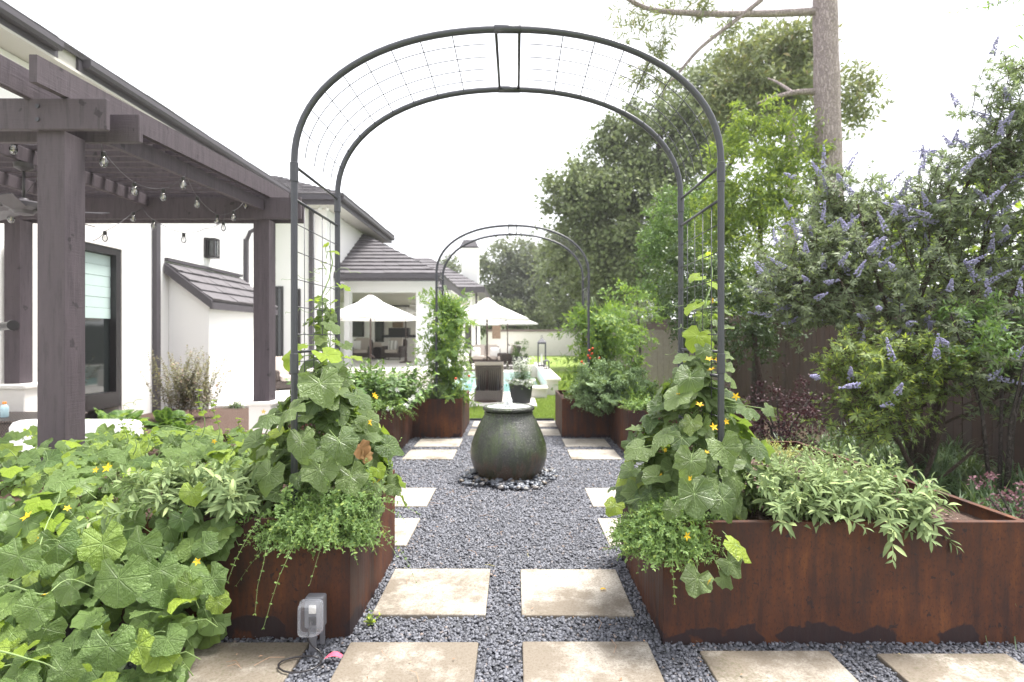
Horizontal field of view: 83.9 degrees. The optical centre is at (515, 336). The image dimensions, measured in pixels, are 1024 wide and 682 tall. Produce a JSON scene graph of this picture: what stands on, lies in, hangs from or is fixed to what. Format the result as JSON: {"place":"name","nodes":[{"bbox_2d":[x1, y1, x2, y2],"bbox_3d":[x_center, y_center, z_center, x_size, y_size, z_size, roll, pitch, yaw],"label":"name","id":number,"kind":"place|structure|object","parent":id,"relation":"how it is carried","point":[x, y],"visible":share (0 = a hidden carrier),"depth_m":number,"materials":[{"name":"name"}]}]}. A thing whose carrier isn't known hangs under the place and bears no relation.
{"place":"outdoors","nodes":[
{"label":"outdoors","id":0,"kind":"place"},
{"bbox_2d":[140,408,248,434],"bbox_3d":[-5.010,1.520,13.700,4.780,0.001,12.600,0,0,0],"label":"mulch bed","id":1,"kind":"object","parent":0,"point":[227,419],"depth_m":10.60,"materials":[{"name":"brown soil"}]},
{"bbox_2d":[89,407,162,429],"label":"fern","id":2,"kind":"object","parent":1,"relation":"on","point":[114,414],"visible":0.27,"depth_m":8.36,"materials":[{"name":"green plant"}]},
{"bbox_2d":[143,407,199,430],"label":"fern","id":3,"kind":"object","parent":1,"relation":"on","point":[168,419],"visible":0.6,"depth_m":8.51,"materials":[{"name":"green plant"}]},
{"bbox_2d":[140,344,239,414],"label":"reddish bush","id":4,"kind":"object","parent":1,"relation":"on","point":[186,385],"visible":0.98,"depth_m":10.37,"materials":[{"name":"green plant"}]},
{"bbox_2d":[276,356,290,390],"bbox_3d":[-6.550,1.040,16.050,0.700,0.960,0.950,0,0,-40],"label":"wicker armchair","id":5,"kind":"object","parent":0,"point":[282,373],"visible":0.28,"depth_m":15.71,"materials":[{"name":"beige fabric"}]},
{"bbox_2d":[214,394,536,407],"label":"pool deck","id":6,"kind":"structure","parent":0,"point":[285,396],"depth_m":12.80,"materials":[{"name":"concrete"}]},
{"bbox_2d":[164,258,277,408],"bbox_3d":[-6.798,-0.065,13.450,1.028,3.170,3.300,0,0,0],"label":"lean to bay","id":7,"kind":"object","parent":6,"relation":"on","point":[211,313],"visible":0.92,"depth_m":12.34,"materials":[{"name":"white paint"}]},
{"bbox_2d":[340,294,418,369],"bbox_3d":[-3.454,0.210,13.600,2.125,2.480,2.125,0,0,14],"label":"parasol","id":8,"kind":"object","parent":6,"relation":"on","point":[370,307],"visible":0.73,"depth_m":13.09,"materials":[{"name":"white fabric"}]},
{"bbox_2d":[474,362,503,401],"bbox_3d":[-0.599,1.020,13.775,0.658,0.910,1.850,0,0,0],"label":"chaise lounge","id":9,"kind":"object","parent":6,"relation":"on","point":[495,380],"visible":0.98,"depth_m":13.01,"materials":[{"name":"grey wicker"}]},
{"bbox_2d":[462,296,528,402],"bbox_3d":[-0.643,0.278,13.000,1.935,2.395,1.935,0,0,0],"label":"parasol","id":10,"kind":"object","parent":6,"relation":"on","point":[486,309],"visible":0.88,"depth_m":12.57,"materials":[{"name":"white fabric"}]},
{"bbox_2d":[505,355,536,403],"bbox_3d":[0.102,0.942,12.747,0.773,1.066,0.781,0,0,0],"label":"flower pot","id":11,"kind":"object","parent":6,"relation":"on","point":[521,387],"visible":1,"depth_m":12.58,"materials":[{"name":"ceramic"}]},
{"bbox_2d":[299,354,468,385],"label":"raised terrace","id":12,"kind":"structure","parent":0,"point":[391,363],"depth_m":19.88,"materials":[{"name":"stone"}]},
{"bbox_2d":[352,338,372,358],"bbox_3d":[-6.749,0.520,25.064,0.920,0.960,0.950,0,0,-7],"label":"wicker armchair","id":13,"kind":"object","parent":12,"relation":"on","point":[364,351],"visible":0.57,"depth_m":24.75,"materials":[{"name":"beige fabric"}]},
{"bbox_2d":[381,338,407,359],"bbox_3d":[-5.299,0.520,25.064,0.920,0.960,0.950,0,0,9],"label":"wicker armchair","id":14,"kind":"object","parent":12,"relation":"on","point":[399,352],"visible":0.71,"depth_m":24.68,"materials":[{"name":"wicker"}]},
{"bbox_2d":[381,322,415,357],"bbox_3d":[-5.603,0.133,28.400,1.662,1.774,2.000,0,0,0],"label":"outdoor kitchen","id":15,"kind":"object","parent":12,"relation":"on","point":[397,330],"visible":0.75,"depth_m":27.50,"materials":[{"name":"stone"}]},
{"bbox_2d":[334,234,470,364],"bbox_3d":[-5.650,-1.575,24.470,6.700,5.389,11.060,0,0,0],"label":"loggia","id":16,"kind":"object","parent":12,"relation":"on","point":[388,275],"visible":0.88,"depth_m":20.10,"materials":[{"name":"white paint"}]},
{"bbox_2d":[464,364,520,370],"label":"pool terrace","id":17,"kind":"structure","parent":0,"point":[473,366],"depth_m":24.52,"materials":[{"name":"stone"}]},
{"bbox_2d":[469,345,500,363],"bbox_3d":[-1.395,0.840,26.365,1.450,0.960,0.950,0,0,0],"label":"table","id":18,"kind":"object","parent":17,"relation":"on","point":[482,358],"visible":0.45,"depth_m":25.91,"materials":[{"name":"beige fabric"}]},
{"bbox_2d":[3,0,1023,323],"label":"sky","id":19,"kind":"structure","parent":0,"point":[244,73],"materials":[{"name":"white"}]},
{"bbox_2d":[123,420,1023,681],"bbox_3d":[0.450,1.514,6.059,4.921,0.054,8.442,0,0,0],"label":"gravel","id":20,"kind":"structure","parent":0,"point":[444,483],"depth_m":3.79,"materials":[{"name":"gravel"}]},
{"bbox_2d":[277,621,323,673],"bbox_3d":[-0.974,1.419,2.595,0.196,0.148,0.160,0,0,-35],"label":"power cord","id":21,"kind":"object","parent":20,"relation":"on","point":[303,671],"visible":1,"depth_m":2.63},
{"bbox_2d":[469,356,821,420],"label":"lawn","id":22,"kind":"structure","parent":0,"point":[554,367],"depth_m":29.11,"materials":[{"name":"green plant"}]},
{"bbox_2d":[469,371,577,419],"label":"grass","id":23,"kind":"structure","parent":22,"relation":"on","point":[542,409],"depth_m":12.10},
{"bbox_2d":[488,329,581,355],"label":"boundary wall","id":24,"kind":"structure","parent":22,"relation":"on","point":[534,337],"depth_m":46.00,"materials":[{"name":"paint"}]},
{"bbox_2d":[523,362,560,394],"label":"wall","id":25,"kind":"structure","parent":22,"relation":"on","point":[550,378],"depth_m":16.03,"materials":[{"name":"stone"}]},
{"bbox_2d":[597,277,675,363],"bbox_3d":[2.549,0.132,11.901,1.723,2.777,1.386,0,0,0],"label":"young tree","id":26,"kind":"object","parent":22,"relation":"on","point":[639,297],"visible":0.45,"depth_m":11.89,"materials":[{"name":"green plant"}]},
{"bbox_2d":[612,330,730,390],"bbox_3d":[3.990,0.668,14.509,3.080,1.704,0.023,0,0,0],"label":"paler fence","id":27,"kind":"object","parent":22,"relation":"on","point":[661,364],"visible":0.12,"depth_m":14.50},
{"bbox_2d":[630,175,745,353],"bbox_3d":[4.043,-1.142,13.244,2.888,5.327,2.224,0,0,0],"label":"broadleaf tree","id":28,"kind":"object","parent":22,"relation":"on","point":[657,237],"visible":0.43,"depth_m":12.98,"materials":[{"name":"green plant"}]},
{"bbox_2d":[522,19,870,322],"bbox_3d":[8.984,-6.998,27.635,17.336,17.036,8.957,0,0,0],"label":"live oak","id":29,"kind":"object","parent":22,"relation":"on","point":[592,198],"visible":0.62,"depth_m":25.92,"materials":[{"name":"green plant"}]},
{"bbox_2d":[604,0,843,301],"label":"pine tree","id":30,"kind":"object","parent":22,"relation":"on","point":[825,91],"visible":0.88,"depth_m":11.28,"materials":[{"name":"brown plant"}]},
{"bbox_2d":[676,89,854,409],"bbox_3d":[5.199,-1.730,11.434,3.713,6.505,2.580,0,0,0],"label":"bright tree","id":31,"kind":"object","parent":22,"relation":"on","point":[770,202],"visible":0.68,"depth_m":11.30,"materials":[{"name":"green plant"}]},
{"bbox_2d":[695,16,896,262],"bbox_3d":[8.498,-4.138,16.992,6.143,11.316,3.341,0,0,0],"label":"pine","id":32,"kind":"object","parent":22,"relation":"on","point":[768,46],"visible":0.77,"depth_m":16.67,"materials":[{"name":"green plant"}]},
{"bbox_2d":[585,282,1023,473],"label":"wooden fence","id":33,"kind":"object","parent":22,"relation":"on","point":[797,364],"visible":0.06,"depth_m":10.03,"materials":[{"name":"brown wood"}]},
{"bbox_2d":[707,178,1023,315],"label":"hedge","id":34,"kind":"object","parent":22,"relation":"on","point":[1019,206],"depth_m":8.99,"materials":[{"name":"green plant"}]},
{"bbox_2d":[749,421,1018,512],"bbox_3d":[4.250,1.520,6.100,2.700,0.001,11.800,0,0,0],"label":"mulch bed","id":35,"kind":"object","parent":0,"point":[806,427],"depth_m":9.05,"materials":[{"name":"brown soil"}]},
{"bbox_2d":[643,231,813,437],"bbox_3d":[3.121,0.011,8.194,2.382,3.017,1.677,0,0,0],"label":"standard tree","id":36,"kind":"object","parent":35,"relation":"on","point":[752,333],"visible":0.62,"depth_m":8.00,"materials":[{"name":"green plant"}]},
{"bbox_2d":[741,356,829,447],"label":"maroon bush","id":37,"kind":"object","parent":35,"relation":"on","point":[784,418],"visible":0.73,"depth_m":7.13,"materials":[{"name":"purple plant"}]},
{"bbox_2d":[827,437,906,467],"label":"grass clump","id":38,"kind":"object","parent":35,"relation":"on","point":[875,452],"visible":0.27,"depth_m":6.70,"materials":[{"name":"green plant"}]},
{"bbox_2d":[737,36,1023,471],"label":"vitex shrub","id":39,"kind":"object","parent":35,"relation":"on","point":[840,279],"visible":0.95,"depth_m":5.71,"materials":[{"name":"green plant"}]},
{"bbox_2d":[801,310,1023,482],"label":"light green shrub","id":40,"kind":"object","parent":35,"relation":"on","point":[867,361],"visible":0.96,"depth_m":5.21,"materials":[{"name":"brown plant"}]},
{"bbox_2d":[886,447,1002,495],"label":"grass clump","id":41,"kind":"object","parent":35,"relation":"on","point":[936,467],"visible":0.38,"depth_m":5.59,"materials":[{"name":"green plant"}]},
{"bbox_2d":[935,432,993,470],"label":"grass clump","id":42,"kind":"object","parent":35,"relation":"on","point":[953,449],"visible":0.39,"depth_m":6.76,"materials":[{"name":"green plant"}]},
{"bbox_2d":[915,465,1020,513],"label":"grass clump","id":43,"kind":"object","parent":35,"relation":"on","point":[976,495],"visible":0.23,"depth_m":4.86,"materials":[{"name":"green plant"}]},
{"bbox_2d":[912,288,1023,505],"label":"glossy shrub","id":44,"kind":"object","parent":35,"relation":"on","point":[986,329],"visible":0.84,"depth_m":4.97,"materials":[{"name":"green plant"}]},
{"bbox_2d":[939,441,1022,482],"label":"grass clump","id":45,"kind":"object","parent":35,"relation":"on","point":[972,464],"visible":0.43,"depth_m":6.03,"materials":[{"name":"green plant"}]},
{"bbox_2d":[939,475,1023,513],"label":"grass clump","id":46,"kind":"object","parent":35,"relation":"on","point":[973,496],"visible":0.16,"depth_m":4.57,"materials":[{"name":"green plant"}]},
{"bbox_2d":[954,451,1023,493],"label":"grass clump","id":47,"kind":"object","parent":35,"relation":"on","point":[1014,476],"visible":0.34,"depth_m":5.41,"materials":[{"name":"green plant"}]},
{"bbox_2d":[966,471,1023,519],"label":"maroon bush","id":48,"kind":"object","parent":35,"relation":"on","point":[998,507],"visible":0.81,"depth_m":4.17,"materials":[{"name":"pink plant"}]},
{"label":"ground","id":49,"kind":"structure","parent":0,"visible":0},
{"bbox_2d":[0,0,290,418],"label":"house","id":50,"kind":"structure","parent":49,"relation":"on","point":[126,304],"depth_m":10.52,"materials":[{"name":"white paint"}]},
{"bbox_2d":[85,242,120,411],"bbox_3d":[-7.360,-0.165,9.975,0.180,2.870,1.050,0,0,0],"label":"door","id":51,"kind":"structure","parent":50,"relation":"in","point":[102,263],"depth_m":10.17,"materials":[{"name":"glass"}]},
{"bbox_2d":[204,237,219,258],"bbox_3d":[-7.179,-2.095,13.500,0.239,0.470,0.300,0,0,0],"label":"wall lantern","id":52,"kind":"object","parent":50,"relation":"attached to","point":[211,248],"depth_m":13.41,"materials":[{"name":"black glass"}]},
{"bbox_2d":[181,642,308,681],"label":"paver","id":53,"kind":"object","parent":49,"relation":"on","point":[212,664],"visible":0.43,"depth_m":2.63,"materials":[{"name":"stone"}]},
{"bbox_2d":[270,175,394,367],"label":"house wing","id":54,"kind":"structure","parent":49,"relation":"on","point":[356,221],"depth_m":18.30,"materials":[{"name":"paint"}]},
{"bbox_2d":[276,286,282,355],"bbox_3d":[-7.567,-0.473,18.279,0.247,2.303,0.038,0,0,0],"label":"window","id":55,"kind":"structure","parent":54,"relation":"in","point":[279,289],"depth_m":18.26,"materials":[{"name":"black glass"}]},
{"bbox_2d":[329,642,478,681],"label":"paver","id":56,"kind":"object","parent":49,"relation":"on","point":[429,662],"visible":0.97,"depth_m":2.62,"materials":[{"name":"stone"}]},
{"bbox_2d":[395,518,419,547],"bbox_3d":[-1.093,1.524,4.405,0.615,0.052,0.610,0,0,0],"label":"paver","id":57,"kind":"object","parent":49,"relation":"on","point":[404,532],"visible":0.27,"depth_m":4.43,"materials":[{"name":"stone"}]},
{"bbox_2d":[340,258,490,353],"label":"house block","id":58,"kind":"structure","parent":49,"relation":"on","point":[461,281],"depth_m":36.29,"materials":[{"name":"white paint"}]},
{"bbox_2d":[461,240,478,300],"bbox_3d":[-3.079,-4.481,38.625,1.240,4.095,1.250,0,0,0],"label":"chimney","id":59,"kind":"object","parent":58,"relation":"on","point":[470,261],"visible":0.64,"depth_m":38.00,"materials":[{"name":"white paint"}]},
{"bbox_2d":[395,488,435,508],"bbox_3d":[-1.093,1.523,5.345,0.615,0.054,0.610,0,0,0],"label":"paver","id":60,"kind":"object","parent":49,"relation":"on","point":[417,497],"visible":0.32,"depth_m":5.30,"materials":[{"name":"stone"}]},
{"bbox_2d":[402,450,456,460],"bbox_3d":[-1.080,1.523,7.270,0.620,0.055,0.580,0,0,0],"label":"paver","id":61,"kind":"object","parent":49,"relation":"on","point":[422,455],"visible":0.72,"depth_m":7.18,"materials":[{"name":"stone"}]},
{"bbox_2d":[414,439,462,447],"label":"paver","id":62,"kind":"object","parent":49,"relation":"on","point":[439,443],"visible":0.7,"depth_m":8.00,"materials":[{"name":"stone"}]},
{"bbox_2d":[479,231,554,327],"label":"grey green tree","id":63,"kind":"object","parent":49,"relation":"on","point":[507,282],"visible":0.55,"depth_m":53.42,"materials":[{"name":"green plant"}]},
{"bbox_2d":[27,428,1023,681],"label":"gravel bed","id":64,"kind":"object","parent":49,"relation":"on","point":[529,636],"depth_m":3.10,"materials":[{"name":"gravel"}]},
{"bbox_2d":[0,433,394,639],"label":"steel planter","id":65,"kind":"object","parent":64,"relation":"on","point":[346,583],"visible":0.15,"depth_m":2.86,"materials":[{"name":"brown metal"}]},
{"bbox_2d":[0,389,312,681],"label":"melon vine","id":66,"kind":"object","parent":65,"relation":"in","point":[65,574],"visible":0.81,"depth_m":2.55,"materials":[{"name":"green plant"}]},
{"bbox_2d":[76,453,286,533],"bbox_3d":[-1.624,0.766,2.950,0.761,0.319,0.895,0,0,0],"label":"sage plant","id":67,"kind":"object","parent":65,"relation":"on","point":[228,490],"visible":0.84,"depth_m":2.81,"materials":[{"name":"green plant"}]},
{"bbox_2d":[226,483,418,628],"bbox_3d":[-0.947,1.007,2.827,0.901,0.558,0.662,0,0,0],"label":"oregano bush","id":68,"kind":"object","parent":65,"relation":"on","point":[317,526],"visible":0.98,"depth_m":2.81,"materials":[{"name":"green plant"}]},
{"bbox_2d":[238,242,407,525],"bbox_3d":[-1.123,0.216,3.272,0.976,1.634,0.981,0,0,0],"label":"cucumber vine","id":69,"kind":"object","parent":65,"relation":"on","point":[348,423],"visible":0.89,"depth_m":3.06,"materials":[{"name":"green plant"}]},
{"bbox_2d":[309,437,401,517],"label":"oregano sprigs","id":70,"kind":"object","parent":65,"relation":"on","point":[335,496],"visible":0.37,"depth_m":2.90,"materials":[{"name":"green plant"}]},
{"bbox_2d":[290,25,724,507],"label":"garden arch","id":71,"kind":"structure","parent":65,"relation":"on","point":[328,84],"depth_m":3.08,"materials":[{"name":"grey metal"}]},
{"bbox_2d":[297,593,326,653],"bbox_3d":[-0.969,1.387,2.709,0.114,0.285,0.131,0,0,0],"label":"outlet box","id":72,"kind":"object","parent":64,"relation":"on","point":[316,609],"visible":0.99,"depth_m":2.71,"materials":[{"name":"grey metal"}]},
{"bbox_2d":[288,390,468,455],"bbox_3d":[-2.000,1.235,8.555,2.400,0.610,2.790,0,0,0],"label":"steel planter","id":73,"kind":"object","parent":64,"relation":"on","point":[435,418],"visible":0.31,"depth_m":8.53,"materials":[{"name":"brown metal"}]},
{"bbox_2d":[284,357,438,414],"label":"pepper plants","id":74,"kind":"object","parent":73,"relation":"on","point":[369,383],"visible":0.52,"depth_m":7.63,"materials":[{"name":"green plant"}]},
{"bbox_2d":[369,388,419,422],"bbox_3d":[-1.707,0.925,7.333,0.957,0.573,0.821,0,0,0],"label":"trailing petunia","id":75,"kind":"object","parent":73,"relation":"on","point":[384,405],"visible":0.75,"depth_m":7.22,"materials":[{"name":"green plant"}]},
{"bbox_2d":[408,285,481,410],"bbox_3d":[-1.098,0.181,8.806,1.169,1.968,1.128,0,0,0],"label":"tomato plant","id":76,"kind":"object","parent":73,"relation":"on","point":[451,323],"visible":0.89,"depth_m":8.71,"materials":[{"name":"green plant"}]},
{"bbox_2d":[372,569,489,618],"bbox_3d":[-0.468,1.523,3.375,0.615,0.054,0.610,0,0,0],"label":"paver","id":77,"kind":"object","parent":64,"relation":"on","point":[443,593],"visible":0.78,"depth_m":3.31,"materials":[{"name":"stone"}]},
{"bbox_2d":[457,467,558,489],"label":"pebbles","id":78,"kind":"object","parent":64,"relation":"on","point":[498,483],"visible":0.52,"depth_m":5.77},
{"bbox_2d":[470,394,546,485],"bbox_3d":[-0.070,1.075,6.100,0.820,0.929,0.820,0,0,0],"label":"urn fountain","id":79,"kind":"object","parent":64,"relation":"on","point":[508,441],"visible":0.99,"depth_m":5.81,"materials":[{"name":"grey ceramic"}]},
{"bbox_2d":[520,569,634,618],"bbox_3d":[0.342,1.525,3.375,0.615,0.051,0.610,0,0,0],"label":"paver","id":80,"kind":"object","parent":64,"relation":"on","point":[567,593],"visible":0.8,"depth_m":3.31,"materials":[{"name":"stone"}]},
{"bbox_2d":[522,642,663,681],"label":"paver","id":81,"kind":"object","parent":64,"relation":"on","point":[582,661],"visible":1,"depth_m":2.62,"materials":[{"name":"stone"}]},
{"bbox_2d":[555,390,744,452],"bbox_3d":[1.800,1.235,8.555,2.200,0.610,2.790,0,0,0],"label":"steel planter","id":82,"kind":"object","parent":64,"relation":"on","point":[575,422],"visible":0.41,"depth_m":8.53,"materials":[{"name":"brown metal"}]},
{"bbox_2d":[435,224,589,398],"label":"garden arch","id":83,"kind":"structure","parent":82,"relation":"on","point":[512,234],"depth_m":8.60,"materials":[{"name":"grey metal"}]},
{"bbox_2d":[547,297,646,410],"bbox_3d":[1.384,0.261,8.984,1.421,1.876,1.468,0,0,-44],"label":"tomato plant","id":84,"kind":"object","parent":82,"relation":"on","point":[603,329],"visible":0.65,"depth_m":8.88,"materials":[{"name":"green plant"}]},
{"bbox_2d":[566,356,657,416],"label":"kale plant","id":85,"kind":"object","parent":82,"relation":"on","point":[605,388],"visible":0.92,"depth_m":8.11,"materials":[{"name":"plant"}]},
{"bbox_2d":[615,392,654,412],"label":"white flowering herb","id":86,"kind":"object","parent":82,"relation":"on","point":[637,404],"visible":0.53,"depth_m":7.26,"materials":[{"name":"green plant"}]},
{"bbox_2d":[611,316,660,390],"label":"tomato plant","id":87,"kind":"object","parent":82,"relation":"on","point":[640,335],"visible":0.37,"depth_m":9.31,"materials":[{"name":"green plant"}]},
{"bbox_2d":[618,376,666,404],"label":"feathery herb","id":88,"kind":"object","parent":82,"relation":"on","point":[650,389],"visible":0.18,"depth_m":7.93,"materials":[{"name":"green plant"}]},
{"bbox_2d":[700,651,858,681],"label":"paver","id":89,"kind":"object","parent":64,"relation":"on","point":[781,666],"visible":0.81,"depth_m":2.59,"materials":[{"name":"stone"}]},
{"bbox_2d":[621,441,1023,644],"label":"steel planter","id":90,"kind":"object","parent":64,"relation":"on","point":[833,581],"visible":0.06,"depth_m":2.81,"materials":[{"name":"brown metal"}]},
{"bbox_2d":[603,491,726,603],"bbox_3d":[0.756,1.014,2.903,0.602,0.464,0.598,0,0,-36],"label":"oregano bush","id":91,"kind":"object","parent":90,"relation":"on","point":[647,527],"visible":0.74,"depth_m":2.76,"materials":[{"name":"green plant"}]},
{"bbox_2d":[604,252,780,597],"bbox_3d":[1.003,0.331,3.207,1.129,1.717,0.959,0,0,-43],"label":"cucumber vine","id":92,"kind":"object","parent":90,"relation":"on","point":[683,472],"visible":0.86,"depth_m":3.02,"materials":[{"name":"green plant"}]},
{"bbox_2d":[758,440,877,479],"bbox_3d":[2.033,0.837,3.922,0.724,0.270,0.511,0,0,15],"label":"variegated sage","id":93,"kind":"object","parent":90,"relation":"on","point":[798,461],"visible":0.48,"depth_m":3.94,"materials":[{"name":"green plant"}]},
{"bbox_2d":[739,443,950,539],"bbox_3d":[1.680,0.780,3.023,1.152,0.421,0.868,0,0,-22],"label":"sage plant","id":94,"kind":"object","parent":90,"relation":"on","point":[820,496],"visible":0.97,"depth_m":2.86,"materials":[{"name":"green plant"}]},
{"bbox_2d":[880,483,962,568],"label":"sage plant","id":95,"kind":"object","parent":90,"relation":"on","point":[923,526],"visible":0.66,"depth_m":2.77,"materials":[{"name":"green plant"}]},
{"bbox_2d":[877,654,1023,681],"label":"paver","id":96,"kind":"object","parent":64,"relation":"on","point":[956,668],"visible":0.84,"depth_m":2.58,"materials":[{"name":"stone"}]},
{"bbox_2d":[480,295,653,339],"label":"hedge","id":97,"kind":"object","parent":49,"relation":"on","point":[544,322],"visible":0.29,"depth_m":52.24,"materials":[{"name":"green plant"}]},
{"bbox_2d":[523,220,624,328],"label":"grey green tree","id":98,"kind":"object","parent":49,"relation":"on","point":[565,299],"visible":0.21,"depth_m":47.66,"materials":[{"name":"green plant"}]},
{"bbox_2d":[562,439,610,447],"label":"paver","id":99,"kind":"object","parent":49,"relation":"on","point":[574,443],"visible":0.72,"depth_m":8.00,"materials":[{"name":"stone"}]},
{"bbox_2d":[567,450,621,460],"bbox_3d":[1.000,1.523,7.270,0.620,0.055,0.580,0,0,0],"label":"paver","id":100,"kind":"object","parent":49,"relation":"on","point":[582,455],"visible":0.74,"depth_m":7.18,"materials":[{"name":"stone"}]},
{"bbox_2d":[585,488,615,508],"bbox_3d":[0.998,1.524,5.345,0.615,0.052,0.610,0,0,0],"label":"paver","id":101,"kind":"object","parent":49,"relation":"on","point":[598,497],"visible":0.3,"depth_m":5.38,"materials":[{"name":"stone"}]},
{"bbox_2d":[598,518,620,546],"bbox_3d":[0.988,1.525,4.405,0.615,0.050,0.610,0,0,0],"label":"paver","id":102,"kind":"object","parent":49,"relation":"on","point":[605,524],"visible":0.24,"depth_m":4.53,"materials":[{"name":"stone"}]},
{"label":"patio","id":103,"kind":"structure","parent":0,"visible":0},
{"bbox_2d":[0,382,36,411],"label":"stone pier","id":104,"kind":"structure","parent":103,"relation":"on","point":[19,397],"depth_m":6.76,"materials":[{"name":"stone"}]},
{"bbox_2d":[0,412,87,437],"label":"wicker table","id":105,"kind":"object","parent":103,"relation":"on","point":[6,423],"visible":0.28,"depth_m":6.10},
{"bbox_2d":[0,419,142,481],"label":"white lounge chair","id":106,"kind":"object","parent":103,"relation":"on","point":[91,425],"visible":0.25,"depth_m":5.27,"materials":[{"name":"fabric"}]},
{"bbox_2d":[0,54,303,462],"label":"pergola","id":107,"kind":"object","parent":103,"relation":"on","point":[67,123],"visible":0.9,"depth_m":4.75,"materials":[{"name":"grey wood"}]},
{"bbox_2d":[0,161,109,226],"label":"ceiling fan","id":108,"kind":"object","parent":107,"relation":"hanging from","point":[12,205],"visible":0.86,"depth_m":5.04,"materials":[{"name":"grey metal"}]},
{"bbox_2d":[99,144,247,224],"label":"string lights","id":109,"kind":"object","parent":107,"relation":"hanging from","point":[104,156],"visible":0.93,"depth_m":5.22,"materials":[{"name":"black plastic"}]},
{"bbox_2d":[245,399,282,432],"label":"stone pier","id":110,"kind":"structure","parent":103,"relation":"on","point":[256,408],"depth_m":6.81,"materials":[{"name":"stone"}]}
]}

